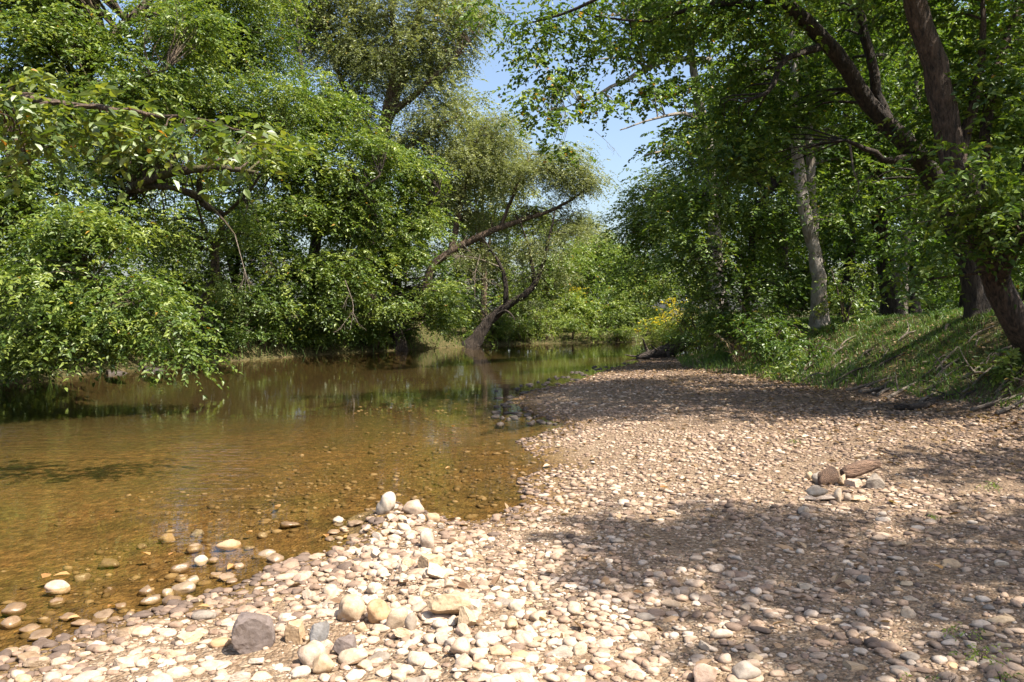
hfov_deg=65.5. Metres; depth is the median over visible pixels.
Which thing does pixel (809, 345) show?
bank shrub
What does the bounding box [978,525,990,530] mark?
river stone
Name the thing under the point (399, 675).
river cobble
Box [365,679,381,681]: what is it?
river stone
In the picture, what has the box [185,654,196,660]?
river stone
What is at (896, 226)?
woodland tree
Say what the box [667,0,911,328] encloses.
pale tree
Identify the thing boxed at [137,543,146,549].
wet stone
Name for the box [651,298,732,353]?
bank shrub
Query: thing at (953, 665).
river stone
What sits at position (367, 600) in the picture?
river cobble
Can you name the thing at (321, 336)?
fringe shrub
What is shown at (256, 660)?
river stone
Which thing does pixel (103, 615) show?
wet stone
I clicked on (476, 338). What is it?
leaning tree
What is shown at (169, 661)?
river stone
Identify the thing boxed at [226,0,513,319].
silver maple
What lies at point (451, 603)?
river stone
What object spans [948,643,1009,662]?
gravel weed
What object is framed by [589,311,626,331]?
bank shrub
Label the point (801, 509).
river stone
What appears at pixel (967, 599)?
river stone
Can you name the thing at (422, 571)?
river cobble
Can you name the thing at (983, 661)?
river stone
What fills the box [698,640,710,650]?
river cobble
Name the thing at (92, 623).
wet stone
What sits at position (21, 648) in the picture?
river stone
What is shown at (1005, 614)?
river stone
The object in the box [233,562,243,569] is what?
wet stone
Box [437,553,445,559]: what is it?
river cobble
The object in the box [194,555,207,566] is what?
river stone
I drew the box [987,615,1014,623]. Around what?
river stone
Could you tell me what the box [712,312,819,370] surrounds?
bank shrub
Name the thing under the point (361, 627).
river stone
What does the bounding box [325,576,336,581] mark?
river cobble
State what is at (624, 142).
sky
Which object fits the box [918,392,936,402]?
driftwood twig
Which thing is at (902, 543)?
river stone
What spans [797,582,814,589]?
river stone
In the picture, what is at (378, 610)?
river stone
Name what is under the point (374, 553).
river cobble
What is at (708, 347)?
bank shrub
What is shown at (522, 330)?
lime shrub
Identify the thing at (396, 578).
river cobble
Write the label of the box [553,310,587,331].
bank shrub
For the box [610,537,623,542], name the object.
river stone
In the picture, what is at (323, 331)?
fringe shrub
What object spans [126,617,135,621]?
river stone
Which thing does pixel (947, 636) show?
river stone
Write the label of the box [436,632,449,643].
river cobble
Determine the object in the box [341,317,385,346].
fringe shrub
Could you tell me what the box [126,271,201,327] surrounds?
bank shrub
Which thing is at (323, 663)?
river stone
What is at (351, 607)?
river stone
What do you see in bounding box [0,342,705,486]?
river water
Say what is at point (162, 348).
fringe shrub
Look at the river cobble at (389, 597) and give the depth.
4.53 m
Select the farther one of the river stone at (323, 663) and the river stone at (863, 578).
the river stone at (863, 578)
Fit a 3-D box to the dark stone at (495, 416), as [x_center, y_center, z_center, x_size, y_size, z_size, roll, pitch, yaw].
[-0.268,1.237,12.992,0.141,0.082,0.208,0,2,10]
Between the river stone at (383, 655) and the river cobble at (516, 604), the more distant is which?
the river cobble at (516, 604)
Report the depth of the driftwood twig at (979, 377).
12.67 m
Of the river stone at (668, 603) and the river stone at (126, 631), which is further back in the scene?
the river stone at (668, 603)
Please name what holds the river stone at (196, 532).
on the ground at (36, 504)
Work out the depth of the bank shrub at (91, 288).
23.38 m
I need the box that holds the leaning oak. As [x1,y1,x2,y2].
[785,0,1023,352]
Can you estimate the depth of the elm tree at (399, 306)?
32.59 m
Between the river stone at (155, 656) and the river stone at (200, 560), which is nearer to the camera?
the river stone at (155, 656)
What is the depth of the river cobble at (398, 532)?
5.83 m
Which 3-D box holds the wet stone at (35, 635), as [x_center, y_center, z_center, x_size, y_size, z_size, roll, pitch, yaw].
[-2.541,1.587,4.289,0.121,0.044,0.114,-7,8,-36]
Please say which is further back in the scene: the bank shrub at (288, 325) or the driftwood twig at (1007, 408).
the bank shrub at (288, 325)
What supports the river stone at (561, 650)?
on the ground at (36, 504)
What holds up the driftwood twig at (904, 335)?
on the ground at (36, 504)
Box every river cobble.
[302,588,312,598]
[308,595,321,601]
[316,608,331,615]
[321,639,333,654]
[323,584,339,595]
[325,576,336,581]
[333,516,343,522]
[338,648,368,664]
[343,579,350,585]
[345,669,364,679]
[348,590,358,593]
[358,659,372,668]
[359,526,369,532]
[364,594,378,598]
[364,597,372,605]
[366,583,381,593]
[369,538,377,543]
[370,549,380,557]
[372,532,382,539]
[373,564,382,569]
[375,541,383,545]
[376,567,388,576]
[379,552,388,560]
[379,560,390,565]
[380,530,386,535]
[380,572,390,577]
[387,513,395,518]
[387,594,396,600]
[388,534,400,539]
[388,542,398,548]
[390,601,400,607]
[391,669,406,681]
[392,576,399,581]
[393,530,403,535]
[394,627,410,637]
[397,523,410,530]
[398,515,406,521]
[398,664,414,675]
[399,565,407,571]
[399,573,407,578]
[401,558,415,566]
[401,639,413,649]
[404,519,413,523]
[405,529,415,536]
[406,534,413,540]
[407,585,418,593]
[407,596,422,605]
[411,601,426,612]
[412,550,423,556]
[416,514,424,518]
[417,584,426,592]
[419,567,427,574]
[421,612,433,620]
[422,572,428,578]
[423,633,436,643]
[432,546,442,553]
[432,619,447,627]
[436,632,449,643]
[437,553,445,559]
[443,579,453,587]
[444,568,454,575]
[444,636,454,645]
[447,618,456,625]
[450,636,469,653]
[455,623,469,636]
[455,653,472,665]
[465,549,472,556]
[469,647,487,656]
[470,599,481,612]
[494,663,507,673]
[499,614,507,620]
[508,599,524,610]
[514,630,533,645]
[526,581,536,591]
[529,610,546,621]
[563,636,576,646]
[567,601,580,614]
[573,641,586,655]
[692,663,717,681]
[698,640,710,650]
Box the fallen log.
[624,337,693,357]
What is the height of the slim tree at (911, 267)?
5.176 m
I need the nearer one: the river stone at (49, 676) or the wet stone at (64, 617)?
the river stone at (49, 676)
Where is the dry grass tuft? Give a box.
[717,334,753,362]
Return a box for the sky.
[0,0,1023,309]
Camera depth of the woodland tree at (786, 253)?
32.45 m
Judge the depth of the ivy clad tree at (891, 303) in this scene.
20.63 m
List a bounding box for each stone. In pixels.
[0,616,21,629]
[1,602,26,616]
[6,647,18,651]
[14,673,31,681]
[17,651,40,661]
[18,623,42,632]
[18,645,29,652]
[23,660,49,667]
[27,628,51,640]
[43,671,62,681]
[44,580,70,596]
[48,597,66,607]
[59,612,74,621]
[70,670,102,681]
[71,619,91,626]
[73,573,91,581]
[80,622,96,626]
[88,640,106,645]
[91,608,113,621]
[98,558,119,568]
[102,587,115,594]
[102,637,110,641]
[106,370,126,373]
[106,627,115,632]
[107,616,122,622]
[112,646,123,652]
[113,655,139,665]
[114,626,136,636]
[115,602,126,610]
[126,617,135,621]
[129,650,141,655]
[131,626,152,636]
[134,657,148,666]
[135,676,147,681]
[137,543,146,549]
[137,585,154,596]
[139,594,160,605]
[141,366,163,370]
[147,637,156,642]
[147,673,172,681]
[151,619,166,623]
[151,654,161,658]
[151,670,161,674]
[158,533,175,543]
[159,628,176,636]
[161,588,173,597]
[162,595,181,605]
[163,659,176,664]
[166,648,185,657]
[166,666,190,678]
[168,562,189,573]
[171,580,195,595]
[174,631,204,643]
[175,575,188,582]
[185,543,202,554]
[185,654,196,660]
[186,575,198,584]
[186,597,201,601]
[189,665,197,671]
[190,529,203,536]
[191,610,216,619]
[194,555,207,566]
[199,660,222,671]
[207,557,218,564]
[208,637,231,648]
[210,572,221,578]
[215,539,241,551]
[219,572,235,581]
[219,598,233,605]
[226,577,237,584]
[229,671,250,681]
[231,612,275,653]
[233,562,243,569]
[243,545,254,550]
[247,657,264,663]
[250,671,272,680]
[257,532,267,538]
[258,549,275,558]
[266,553,283,562]
[273,597,281,602]
[277,667,290,672]
[280,521,300,528]
[284,619,305,644]
[289,679,304,681]
[290,665,311,677]
[292,571,312,580]
[297,640,326,666]
[299,614,311,620]
[309,621,329,641]
[312,653,333,673]
[322,601,334,607]
[324,596,337,601]
[325,536,334,540]
[327,529,339,534]
[332,634,356,654]
[337,594,364,620]
[339,526,348,530]
[347,533,358,539]
[348,520,362,526]
[353,622,367,631]
[357,586,366,590]
[365,636,379,644]
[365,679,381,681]
[366,599,390,623]
[368,650,389,660]
[369,630,379,635]
[375,669,390,676]
[376,491,395,514]
[386,607,407,628]
[390,663,401,667]
[402,499,423,515]
[404,612,416,630]
[404,675,429,681]
[406,576,415,580]
[408,650,432,665]
[417,554,443,567]
[419,591,430,596]
[420,529,433,548]
[420,669,441,675]
[423,659,438,667]
[426,513,439,522]
[427,562,445,578]
[427,591,470,614]
[457,606,476,626]
[472,662,483,670]
[475,632,498,644]
[477,673,491,681]
[489,645,511,655]
[490,674,515,681]
[491,414,499,418]
[494,422,503,428]
[496,591,510,598]
[496,598,511,604]
[497,629,511,637]
[505,584,517,589]
[505,617,518,629]
[511,650,526,657]
[520,672,533,681]
[523,624,534,631]
[526,421,534,425]
[546,645,572,657]
[550,631,564,638]
[586,615,597,620]
[593,663,611,672]
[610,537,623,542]
[616,619,626,625]
[626,660,639,668]
[633,631,649,640]
[635,612,655,620]
[641,621,652,626]
[660,599,681,607]
[663,615,678,621]
[702,626,712,631]
[731,660,760,679]
[740,604,750,609]
[747,652,762,659]
[773,643,783,647]
[775,544,793,550]
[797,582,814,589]
[798,506,809,514]
[803,494,835,499]
[804,471,811,479]
[805,669,817,675]
[806,485,827,496]
[811,471,819,483]
[816,673,826,680]
[817,465,838,484]
[834,488,841,501]
[837,474,844,484]
[840,459,880,479]
[841,607,850,611]
[842,579,854,584]
[843,493,851,500]
[843,660,866,670]
[844,478,861,486]
[851,496,871,500]
[857,574,871,581]
[866,473,884,488]
[887,556,903,560]
[889,665,909,671]
[890,586,902,590]
[893,541,905,545]
[900,580,912,585]
[900,608,915,617]
[900,651,919,660]
[903,596,918,600]
[942,558,960,567]
[942,634,955,638]
[945,662,957,668]
[962,597,974,601]
[977,658,995,663]
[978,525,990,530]
[983,604,995,609]
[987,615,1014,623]
[994,559,1008,565]
[996,642,1012,647]
[1003,612,1019,619]
[1013,669,1023,681]
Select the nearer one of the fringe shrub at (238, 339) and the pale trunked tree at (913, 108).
the pale trunked tree at (913, 108)
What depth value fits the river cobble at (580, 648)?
3.77 m
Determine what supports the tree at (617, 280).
on the ground at (36, 504)
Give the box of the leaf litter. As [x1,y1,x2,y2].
[273,311,1023,681]
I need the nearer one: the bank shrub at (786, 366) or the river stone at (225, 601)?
the river stone at (225, 601)
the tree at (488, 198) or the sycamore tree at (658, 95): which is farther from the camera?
the tree at (488, 198)
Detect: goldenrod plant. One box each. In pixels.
[562,286,594,330]
[631,314,676,356]
[640,297,698,357]
[654,308,704,356]
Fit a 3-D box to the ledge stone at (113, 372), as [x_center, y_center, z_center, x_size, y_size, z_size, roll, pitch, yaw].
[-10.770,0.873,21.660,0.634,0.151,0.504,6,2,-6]
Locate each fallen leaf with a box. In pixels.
[41,573,50,577]
[53,571,68,575]
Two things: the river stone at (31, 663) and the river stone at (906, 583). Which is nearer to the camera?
the river stone at (31, 663)
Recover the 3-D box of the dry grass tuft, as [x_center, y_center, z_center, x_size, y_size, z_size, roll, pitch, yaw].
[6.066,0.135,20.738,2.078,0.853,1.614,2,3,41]
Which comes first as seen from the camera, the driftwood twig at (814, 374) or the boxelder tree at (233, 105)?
the driftwood twig at (814, 374)
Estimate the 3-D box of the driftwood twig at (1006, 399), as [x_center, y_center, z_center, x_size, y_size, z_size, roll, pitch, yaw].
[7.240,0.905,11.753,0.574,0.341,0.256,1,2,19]
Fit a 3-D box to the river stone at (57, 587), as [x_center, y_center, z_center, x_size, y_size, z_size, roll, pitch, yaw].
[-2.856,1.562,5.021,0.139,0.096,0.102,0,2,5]
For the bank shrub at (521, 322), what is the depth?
42.03 m
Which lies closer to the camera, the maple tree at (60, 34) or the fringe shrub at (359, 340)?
the maple tree at (60, 34)
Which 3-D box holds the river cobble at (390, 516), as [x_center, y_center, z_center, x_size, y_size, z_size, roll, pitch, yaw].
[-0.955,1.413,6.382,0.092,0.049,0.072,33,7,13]
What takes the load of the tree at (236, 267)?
on the ground at (36, 504)
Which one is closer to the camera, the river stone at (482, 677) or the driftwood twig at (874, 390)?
the river stone at (482, 677)
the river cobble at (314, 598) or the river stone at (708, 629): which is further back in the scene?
the river cobble at (314, 598)
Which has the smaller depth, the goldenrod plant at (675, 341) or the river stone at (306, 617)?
the river stone at (306, 617)
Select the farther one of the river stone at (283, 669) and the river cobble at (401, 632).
the river cobble at (401, 632)
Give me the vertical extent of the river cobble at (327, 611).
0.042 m
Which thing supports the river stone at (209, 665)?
on the ground at (36, 504)
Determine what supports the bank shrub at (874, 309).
on the ground at (36, 504)
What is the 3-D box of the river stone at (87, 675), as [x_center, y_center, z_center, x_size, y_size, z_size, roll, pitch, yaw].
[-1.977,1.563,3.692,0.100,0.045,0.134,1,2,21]
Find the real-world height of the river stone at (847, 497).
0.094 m
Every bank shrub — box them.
[0,261,43,325]
[32,270,111,322]
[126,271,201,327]
[187,285,256,337]
[218,293,286,329]
[254,317,306,344]
[291,313,360,350]
[326,296,369,331]
[349,320,394,349]
[387,310,425,335]
[425,307,464,332]
[486,319,514,340]
[495,310,525,339]
[512,317,534,331]
[527,308,563,333]
[530,309,571,334]
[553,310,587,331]
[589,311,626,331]
[609,309,646,330]
[641,308,672,329]
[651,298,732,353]
[656,314,711,353]
[685,337,728,356]
[687,290,772,357]
[710,278,808,350]
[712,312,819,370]
[739,264,855,317]
[746,356,813,382]
[768,330,853,374]
[803,258,887,333]
[805,284,878,316]
[856,295,879,315]
[878,283,958,312]
[920,264,1017,309]
[939,338,1023,394]
[956,270,1023,299]
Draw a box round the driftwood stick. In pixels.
[877,399,936,409]
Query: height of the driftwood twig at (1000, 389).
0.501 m
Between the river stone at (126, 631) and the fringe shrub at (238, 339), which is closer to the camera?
the river stone at (126, 631)
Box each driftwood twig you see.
[802,367,826,380]
[825,345,845,357]
[829,365,870,384]
[846,382,871,390]
[858,377,891,392]
[863,377,886,393]
[864,375,897,387]
[872,353,904,370]
[876,382,893,395]
[885,371,916,399]
[897,320,916,343]
[916,378,950,389]
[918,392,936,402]
[920,366,960,391]
[923,390,955,401]
[933,353,947,366]
[933,354,944,376]
[934,346,957,371]
[934,357,959,378]
[949,385,977,404]
[955,392,1004,410]
[957,355,1005,384]
[959,347,983,378]
[959,374,970,395]
[967,325,994,343]
[967,352,993,377]
[989,392,1022,405]
[991,345,1011,360]
[994,367,1023,393]
[995,377,1022,397]
[995,397,1023,414]
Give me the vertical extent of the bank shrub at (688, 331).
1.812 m
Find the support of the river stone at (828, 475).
on the ground at (36, 504)
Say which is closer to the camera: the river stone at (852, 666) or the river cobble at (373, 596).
the river stone at (852, 666)
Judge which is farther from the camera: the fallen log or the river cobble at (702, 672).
the fallen log
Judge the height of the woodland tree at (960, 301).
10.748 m
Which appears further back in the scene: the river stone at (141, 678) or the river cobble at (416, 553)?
the river cobble at (416, 553)
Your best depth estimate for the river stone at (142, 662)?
3.80 m
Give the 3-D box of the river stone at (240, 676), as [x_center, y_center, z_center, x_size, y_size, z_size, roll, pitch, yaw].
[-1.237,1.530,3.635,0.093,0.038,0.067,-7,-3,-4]
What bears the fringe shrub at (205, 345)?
on the ground at (36, 504)
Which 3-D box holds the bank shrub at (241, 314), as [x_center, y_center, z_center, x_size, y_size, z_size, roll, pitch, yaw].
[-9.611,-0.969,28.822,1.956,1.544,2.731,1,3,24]
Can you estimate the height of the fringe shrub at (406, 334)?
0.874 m
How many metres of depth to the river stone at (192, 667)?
3.71 m
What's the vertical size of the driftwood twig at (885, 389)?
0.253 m
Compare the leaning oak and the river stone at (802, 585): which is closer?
the river stone at (802, 585)
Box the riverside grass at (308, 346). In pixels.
[0,311,697,381]
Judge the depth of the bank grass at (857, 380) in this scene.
16.10 m
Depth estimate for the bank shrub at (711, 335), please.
21.95 m
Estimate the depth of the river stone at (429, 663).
3.62 m
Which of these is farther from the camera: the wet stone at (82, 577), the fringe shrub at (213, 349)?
the fringe shrub at (213, 349)
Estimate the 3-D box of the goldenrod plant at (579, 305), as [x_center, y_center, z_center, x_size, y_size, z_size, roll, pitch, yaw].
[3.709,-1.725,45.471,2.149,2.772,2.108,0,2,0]
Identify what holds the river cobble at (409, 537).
on the ground at (36, 504)
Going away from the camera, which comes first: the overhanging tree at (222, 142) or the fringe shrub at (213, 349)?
the overhanging tree at (222, 142)
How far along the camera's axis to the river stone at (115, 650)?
3.99 m
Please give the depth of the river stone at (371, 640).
3.97 m
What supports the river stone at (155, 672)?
on the ground at (36, 504)
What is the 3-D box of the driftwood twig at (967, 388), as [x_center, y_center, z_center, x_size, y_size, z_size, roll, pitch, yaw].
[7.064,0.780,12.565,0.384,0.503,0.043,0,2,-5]
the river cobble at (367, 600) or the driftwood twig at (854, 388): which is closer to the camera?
the river cobble at (367, 600)
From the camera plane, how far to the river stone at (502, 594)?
4.57 m
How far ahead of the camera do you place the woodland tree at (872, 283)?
40.15 m
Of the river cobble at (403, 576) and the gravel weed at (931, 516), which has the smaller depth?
the river cobble at (403, 576)
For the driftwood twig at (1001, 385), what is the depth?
12.23 m
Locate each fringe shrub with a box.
[0,331,39,373]
[28,349,77,372]
[84,340,141,364]
[95,326,140,362]
[130,332,188,357]
[150,334,203,359]
[161,332,216,355]
[176,323,237,355]
[209,314,272,347]
[215,319,255,355]
[240,317,291,347]
[255,321,314,352]
[279,322,311,350]
[294,320,346,346]
[297,317,343,346]
[332,319,373,348]
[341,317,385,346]
[367,322,411,345]
[384,322,417,340]
[391,326,422,340]
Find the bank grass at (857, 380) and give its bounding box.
[675,301,1023,406]
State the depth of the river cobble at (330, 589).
4.74 m
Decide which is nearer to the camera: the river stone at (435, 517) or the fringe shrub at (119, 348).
the river stone at (435, 517)
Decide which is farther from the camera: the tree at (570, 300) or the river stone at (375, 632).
the tree at (570, 300)
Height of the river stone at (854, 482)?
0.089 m
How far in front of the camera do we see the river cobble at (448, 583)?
4.70 m
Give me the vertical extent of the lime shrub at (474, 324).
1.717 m
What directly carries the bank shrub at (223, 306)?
on the ground at (36, 504)
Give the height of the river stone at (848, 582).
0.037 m
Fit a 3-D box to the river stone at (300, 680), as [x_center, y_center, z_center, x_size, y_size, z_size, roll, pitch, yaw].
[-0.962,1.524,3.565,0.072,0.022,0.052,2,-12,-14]
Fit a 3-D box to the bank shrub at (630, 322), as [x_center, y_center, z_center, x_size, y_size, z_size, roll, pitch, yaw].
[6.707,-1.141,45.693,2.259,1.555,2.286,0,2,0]
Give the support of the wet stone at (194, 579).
on the ground at (36, 504)
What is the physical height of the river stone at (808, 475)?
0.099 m
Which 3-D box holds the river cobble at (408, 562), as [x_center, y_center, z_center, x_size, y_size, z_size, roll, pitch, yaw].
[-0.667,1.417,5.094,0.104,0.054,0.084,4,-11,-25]
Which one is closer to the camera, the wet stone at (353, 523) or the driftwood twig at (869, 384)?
the wet stone at (353, 523)
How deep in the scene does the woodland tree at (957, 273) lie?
36.00 m
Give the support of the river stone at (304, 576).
on the ground at (36, 504)
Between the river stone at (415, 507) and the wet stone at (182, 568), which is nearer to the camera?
the wet stone at (182, 568)
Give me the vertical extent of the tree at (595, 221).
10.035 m
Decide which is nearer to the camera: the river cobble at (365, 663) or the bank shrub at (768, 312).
the river cobble at (365, 663)
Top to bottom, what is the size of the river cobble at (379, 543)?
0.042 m
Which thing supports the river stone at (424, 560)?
on the ground at (36, 504)
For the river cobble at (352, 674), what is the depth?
3.57 m
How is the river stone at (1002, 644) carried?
on the ground at (36, 504)
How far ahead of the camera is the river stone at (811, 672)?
3.49 m
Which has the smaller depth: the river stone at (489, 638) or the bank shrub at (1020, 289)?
the river stone at (489, 638)
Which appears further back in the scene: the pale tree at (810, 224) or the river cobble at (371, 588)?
the pale tree at (810, 224)
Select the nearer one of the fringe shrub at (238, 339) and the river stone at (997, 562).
the river stone at (997, 562)
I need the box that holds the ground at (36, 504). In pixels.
[0,310,1023,681]
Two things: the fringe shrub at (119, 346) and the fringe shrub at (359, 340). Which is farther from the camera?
the fringe shrub at (359, 340)
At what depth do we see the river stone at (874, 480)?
7.14 m
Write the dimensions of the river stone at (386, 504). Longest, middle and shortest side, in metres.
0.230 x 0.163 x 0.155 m
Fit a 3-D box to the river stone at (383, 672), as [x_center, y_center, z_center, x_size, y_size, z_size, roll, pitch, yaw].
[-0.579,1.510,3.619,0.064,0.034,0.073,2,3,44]
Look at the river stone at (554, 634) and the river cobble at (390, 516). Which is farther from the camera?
the river cobble at (390, 516)
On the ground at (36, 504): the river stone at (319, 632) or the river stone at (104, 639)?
the river stone at (104, 639)
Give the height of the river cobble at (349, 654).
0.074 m
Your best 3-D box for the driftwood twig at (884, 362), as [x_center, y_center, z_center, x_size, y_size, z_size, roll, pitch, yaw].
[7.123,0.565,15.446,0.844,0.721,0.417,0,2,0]
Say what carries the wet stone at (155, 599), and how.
on the ground at (36, 504)
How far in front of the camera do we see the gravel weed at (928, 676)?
3.36 m
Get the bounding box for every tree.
[0,0,266,397]
[0,63,321,227]
[0,209,171,320]
[29,0,353,338]
[87,143,269,320]
[106,147,309,318]
[196,2,428,341]
[217,188,415,320]
[298,199,492,330]
[320,125,484,349]
[392,74,552,320]
[410,105,622,324]
[411,188,593,327]
[436,0,992,320]
[438,210,610,346]
[486,0,737,344]
[486,224,604,330]
[526,237,676,314]
[536,226,649,327]
[561,211,627,282]
[589,157,745,319]
[636,117,847,345]
[645,111,799,344]
[657,37,860,316]
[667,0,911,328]
[686,148,879,319]
[746,109,941,311]
[753,0,987,316]
[754,0,905,314]
[819,2,1021,311]
[849,1,1017,313]
[856,104,1016,310]
[877,142,1020,313]
[895,3,1023,307]
[942,86,1023,291]
[948,0,1023,301]
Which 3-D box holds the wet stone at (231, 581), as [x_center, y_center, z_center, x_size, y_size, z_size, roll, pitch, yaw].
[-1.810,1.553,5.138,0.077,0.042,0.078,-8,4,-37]
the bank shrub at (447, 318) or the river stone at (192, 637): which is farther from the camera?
the bank shrub at (447, 318)
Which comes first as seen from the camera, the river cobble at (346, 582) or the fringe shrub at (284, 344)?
the river cobble at (346, 582)
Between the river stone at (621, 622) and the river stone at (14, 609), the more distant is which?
the river stone at (14, 609)
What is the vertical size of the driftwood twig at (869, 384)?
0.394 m
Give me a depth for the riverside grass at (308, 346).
29.76 m
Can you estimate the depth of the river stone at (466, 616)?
3.98 m
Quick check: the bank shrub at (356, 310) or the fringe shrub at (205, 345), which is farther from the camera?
the bank shrub at (356, 310)
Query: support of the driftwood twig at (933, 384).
on the ground at (36, 504)
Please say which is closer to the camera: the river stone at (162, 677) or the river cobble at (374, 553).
the river stone at (162, 677)
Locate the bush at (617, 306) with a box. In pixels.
[575,275,675,330]
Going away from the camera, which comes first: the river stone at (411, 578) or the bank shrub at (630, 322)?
the river stone at (411, 578)
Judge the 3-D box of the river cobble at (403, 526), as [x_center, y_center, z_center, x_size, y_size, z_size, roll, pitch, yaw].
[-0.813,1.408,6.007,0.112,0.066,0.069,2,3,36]
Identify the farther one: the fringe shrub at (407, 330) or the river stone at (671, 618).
the fringe shrub at (407, 330)
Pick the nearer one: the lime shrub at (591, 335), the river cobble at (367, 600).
the river cobble at (367, 600)
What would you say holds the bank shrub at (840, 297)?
on the ground at (36, 504)
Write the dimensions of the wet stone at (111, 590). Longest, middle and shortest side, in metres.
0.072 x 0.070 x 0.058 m
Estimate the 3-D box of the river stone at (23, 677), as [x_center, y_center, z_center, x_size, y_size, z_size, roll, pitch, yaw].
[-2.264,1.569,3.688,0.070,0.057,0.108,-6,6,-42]
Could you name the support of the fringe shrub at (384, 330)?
on the ground at (36, 504)
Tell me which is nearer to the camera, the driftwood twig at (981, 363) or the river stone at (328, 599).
the river stone at (328, 599)
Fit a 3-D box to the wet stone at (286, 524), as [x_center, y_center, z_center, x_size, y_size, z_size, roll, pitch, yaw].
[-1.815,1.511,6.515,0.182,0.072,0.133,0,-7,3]
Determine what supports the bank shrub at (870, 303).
on the ground at (36, 504)
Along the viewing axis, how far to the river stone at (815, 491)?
6.18 m
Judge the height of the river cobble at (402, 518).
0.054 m
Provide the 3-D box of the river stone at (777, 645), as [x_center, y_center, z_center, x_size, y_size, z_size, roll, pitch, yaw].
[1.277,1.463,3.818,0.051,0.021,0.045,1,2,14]
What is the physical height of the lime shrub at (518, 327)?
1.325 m
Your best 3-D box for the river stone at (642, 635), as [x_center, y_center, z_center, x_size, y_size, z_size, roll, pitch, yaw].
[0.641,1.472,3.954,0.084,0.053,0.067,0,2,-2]
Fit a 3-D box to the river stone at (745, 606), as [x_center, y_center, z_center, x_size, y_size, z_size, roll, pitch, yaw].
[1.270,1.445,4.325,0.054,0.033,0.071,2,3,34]
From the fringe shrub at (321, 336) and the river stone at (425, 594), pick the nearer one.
the river stone at (425, 594)
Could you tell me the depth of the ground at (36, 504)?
7.34 m
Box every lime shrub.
[457,304,494,336]
[459,328,507,344]
[488,322,513,339]
[493,317,536,339]
[509,326,542,340]
[516,315,547,339]
[534,316,560,339]
[557,313,586,339]
[574,327,601,340]
[584,325,610,339]
[593,324,635,342]
[599,322,637,340]
[609,326,635,340]
[643,316,670,335]
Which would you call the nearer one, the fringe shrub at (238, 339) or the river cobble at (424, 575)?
the river cobble at (424, 575)
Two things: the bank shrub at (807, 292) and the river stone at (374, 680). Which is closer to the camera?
the river stone at (374, 680)
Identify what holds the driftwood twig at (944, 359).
on the ground at (36, 504)
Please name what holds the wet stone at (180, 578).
on the ground at (36, 504)
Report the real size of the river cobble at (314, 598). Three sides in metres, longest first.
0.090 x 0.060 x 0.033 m
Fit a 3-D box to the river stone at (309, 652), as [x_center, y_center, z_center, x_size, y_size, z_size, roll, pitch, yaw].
[-0.952,1.499,3.792,0.113,0.127,0.123,2,3,41]
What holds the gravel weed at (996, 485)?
on the ground at (36, 504)
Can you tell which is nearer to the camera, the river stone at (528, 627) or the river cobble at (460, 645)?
the river cobble at (460, 645)
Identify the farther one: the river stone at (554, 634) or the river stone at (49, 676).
the river stone at (554, 634)
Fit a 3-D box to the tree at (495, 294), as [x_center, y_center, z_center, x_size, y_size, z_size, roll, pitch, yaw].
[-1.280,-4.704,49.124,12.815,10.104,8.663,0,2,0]
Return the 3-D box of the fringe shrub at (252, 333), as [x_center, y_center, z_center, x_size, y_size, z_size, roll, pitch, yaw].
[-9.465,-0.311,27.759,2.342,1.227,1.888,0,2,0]
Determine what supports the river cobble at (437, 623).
on the ground at (36, 504)
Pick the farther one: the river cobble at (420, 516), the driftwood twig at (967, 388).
the driftwood twig at (967, 388)
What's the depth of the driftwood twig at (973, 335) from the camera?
13.83 m
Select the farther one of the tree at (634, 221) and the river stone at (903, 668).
the tree at (634, 221)
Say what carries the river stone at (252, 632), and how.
on the ground at (36, 504)
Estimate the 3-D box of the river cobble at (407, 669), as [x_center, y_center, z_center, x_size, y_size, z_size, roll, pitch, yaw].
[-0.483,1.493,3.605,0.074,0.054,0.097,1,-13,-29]
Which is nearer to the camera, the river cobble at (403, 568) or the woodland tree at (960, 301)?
the river cobble at (403, 568)
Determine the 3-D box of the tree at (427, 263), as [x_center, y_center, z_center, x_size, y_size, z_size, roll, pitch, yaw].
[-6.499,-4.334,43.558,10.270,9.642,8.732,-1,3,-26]
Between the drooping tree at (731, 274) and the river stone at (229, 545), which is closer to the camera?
the river stone at (229, 545)
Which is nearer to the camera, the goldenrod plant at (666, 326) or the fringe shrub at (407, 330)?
the goldenrod plant at (666, 326)
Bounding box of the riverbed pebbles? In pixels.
[0,396,551,647]
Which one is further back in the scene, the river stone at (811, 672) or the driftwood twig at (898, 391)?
the driftwood twig at (898, 391)
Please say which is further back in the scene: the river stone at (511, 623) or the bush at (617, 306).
the bush at (617, 306)
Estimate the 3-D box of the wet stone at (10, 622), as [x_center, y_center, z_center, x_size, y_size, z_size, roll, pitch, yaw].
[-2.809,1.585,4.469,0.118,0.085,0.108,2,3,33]
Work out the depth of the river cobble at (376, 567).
5.06 m
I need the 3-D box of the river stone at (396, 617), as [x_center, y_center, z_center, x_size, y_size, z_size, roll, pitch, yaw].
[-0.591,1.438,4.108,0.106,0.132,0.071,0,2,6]
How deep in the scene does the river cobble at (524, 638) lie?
3.84 m
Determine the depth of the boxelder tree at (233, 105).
24.57 m
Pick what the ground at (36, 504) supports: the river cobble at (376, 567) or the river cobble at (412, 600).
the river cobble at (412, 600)
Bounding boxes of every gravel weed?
[900,671,955,681]
[926,511,941,519]
[942,622,984,641]
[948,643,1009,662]
[977,480,1001,492]
[989,660,1023,681]
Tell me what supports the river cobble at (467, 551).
on the ground at (36, 504)

